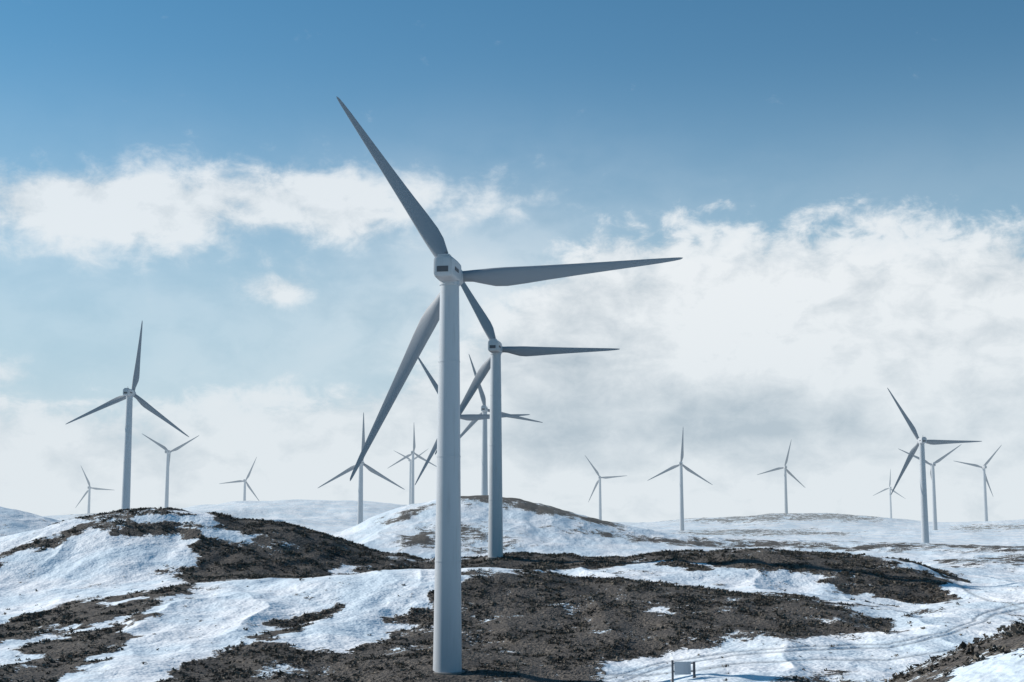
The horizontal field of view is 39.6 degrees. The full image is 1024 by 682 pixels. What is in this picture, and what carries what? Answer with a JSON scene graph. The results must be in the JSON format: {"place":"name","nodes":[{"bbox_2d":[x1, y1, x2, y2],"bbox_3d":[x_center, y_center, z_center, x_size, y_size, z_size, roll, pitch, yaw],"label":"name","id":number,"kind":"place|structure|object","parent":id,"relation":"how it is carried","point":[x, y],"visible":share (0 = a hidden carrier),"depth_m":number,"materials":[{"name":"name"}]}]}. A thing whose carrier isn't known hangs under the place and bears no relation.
{"place":"outdoors","nodes":[
{"label":"outdoors","id":0,"kind":"place"},
{"bbox_2d":[0,495,1023,681],"bbox_3d":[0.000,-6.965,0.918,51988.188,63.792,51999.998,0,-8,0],"label":"snowy ground","id":1,"kind":"structure","parent":0,"point":[986,558],"depth_m":325.22,"materials":[{"name":"white snow"}]},
{"bbox_2d":[75,466,110,512],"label":"wind turbine","id":2,"kind":"object","parent":1,"relation":"on","point":[88,491],"visible":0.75,"depth_m":2231.08,"materials":[{"name":"paint"}]},
{"bbox_2d":[66,321,188,509],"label":"wind turbine","id":3,"kind":"object","parent":1,"relation":"on","point":[128,395],"visible":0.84,"depth_m":739.51,"materials":[{"name":"paint"}]},
{"bbox_2d":[143,434,197,507],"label":"wind turbine","id":4,"kind":"object","parent":1,"relation":"on","point":[168,453],"visible":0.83,"depth_m":1554.06,"materials":[{"name":"paint"}]},
{"bbox_2d":[220,457,258,500],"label":"wind turbine","id":5,"kind":"object","parent":1,"relation":"on","point":[244,488],"visible":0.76,"depth_m":2093.85,"materials":[{"name":"paint"}]},
{"bbox_2d":[318,412,404,524],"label":"wind turbine","id":6,"kind":"object","parent":1,"relation":"on","point":[360,497],"visible":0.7,"depth_m":1078.55,"materials":[{"name":"paint"}]},
{"bbox_2d":[393,448,428,503],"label":"wind turbine","id":7,"kind":"object","parent":1,"relation":"on","point":[410,460],"visible":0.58,"depth_m":2489.44,"materials":[{"name":"paint"}]},
{"bbox_2d":[388,429,436,503],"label":"wind turbine","id":8,"kind":"object","parent":1,"relation":"on","point":[412,475],"visible":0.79,"depth_m":1799.25,"materials":[{"name":"paint"}]},
{"bbox_2d":[415,358,529,484],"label":"wind turbine","id":9,"kind":"object","parent":1,"relation":"on","point":[469,417],"visible":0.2,"depth_m":709.83,"materials":[{"name":"paint"}]},
{"bbox_2d":[460,355,542,494],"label":"wind turbine","id":10,"kind":"object","parent":1,"relation":"on","point":[484,465],"visible":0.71,"depth_m":927.31,"materials":[{"name":"paint"}]},
{"bbox_2d":[336,96,681,674],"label":"wind turbine","id":11,"kind":"object","parent":1,"relation":"on","point":[450,275],"visible":0.99,"depth_m":236.29,"materials":[{"name":"paint"}]},
{"bbox_2d":[0,507,1023,681],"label":"sagebrush","id":12,"kind":"object","parent":1,"relation":"on","point":[1015,627],"visible":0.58,"depth_m":302.46,"materials":[{"name":"brown plant"}]},
{"bbox_2d":[435,282,618,559],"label":"wind turbine","id":13,"kind":"object","parent":1,"relation":"on","point":[496,349],"visible":0.88,"depth_m":446.01,"materials":[{"name":"paint"}]},
{"bbox_2d":[586,457,621,519],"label":"wind turbine","id":14,"kind":"object","parent":1,"relation":"on","point":[600,502],"visible":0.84,"depth_m":2020.99,"materials":[{"name":"paint"}]},
{"bbox_2d":[647,432,711,530],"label":"wind turbine","id":15,"kind":"object","parent":1,"relation":"on","point":[680,465],"visible":0.97,"depth_m":1470.61,"materials":[{"name":"paint"}]},
{"bbox_2d":[670,660,695,681],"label":"site sign","id":16,"kind":"object","parent":1,"relation":"on","point":[680,668],"visible":0.9,"depth_m":211.28,"materials":[{"name":"metal"}]},
{"bbox_2d":[757,442,803,512],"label":"wind turbine","id":17,"kind":"object","parent":1,"relation":"on","point":[785,487],"visible":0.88,"depth_m":1903.66,"materials":[{"name":"paint"}]},
{"bbox_2d":[873,469,903,517],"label":"wind turbine","id":18,"kind":"object","parent":1,"relation":"on","point":[889,488],"visible":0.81,"depth_m":2884.08,"materials":[{"name":"paint"}]},
{"bbox_2d":[899,445,959,529],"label":"wind turbine","id":19,"kind":"object","parent":1,"relation":"on","point":[932,474],"visible":0.91,"depth_m":1491.09,"materials":[{"name":"paint"}]},
{"bbox_2d":[887,388,981,542],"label":"wind turbine","id":20,"kind":"object","parent":1,"relation":"on","point":[921,441],"visible":0.94,"depth_m":886.91,"materials":[{"name":"paint"}]},
{"bbox_2d":[955,446,1000,521],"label":"wind turbine","id":21,"kind":"object","parent":1,"relation":"on","point":[984,467],"visible":0.88,"depth_m":1797.01,"materials":[{"name":"paint"}]},
{"bbox_2d":[0,0,1023,522],"label":"sky","id":22,"kind":"structure","parent":0,"point":[837,186],"materials":[{"name":"blue"}]}
]}

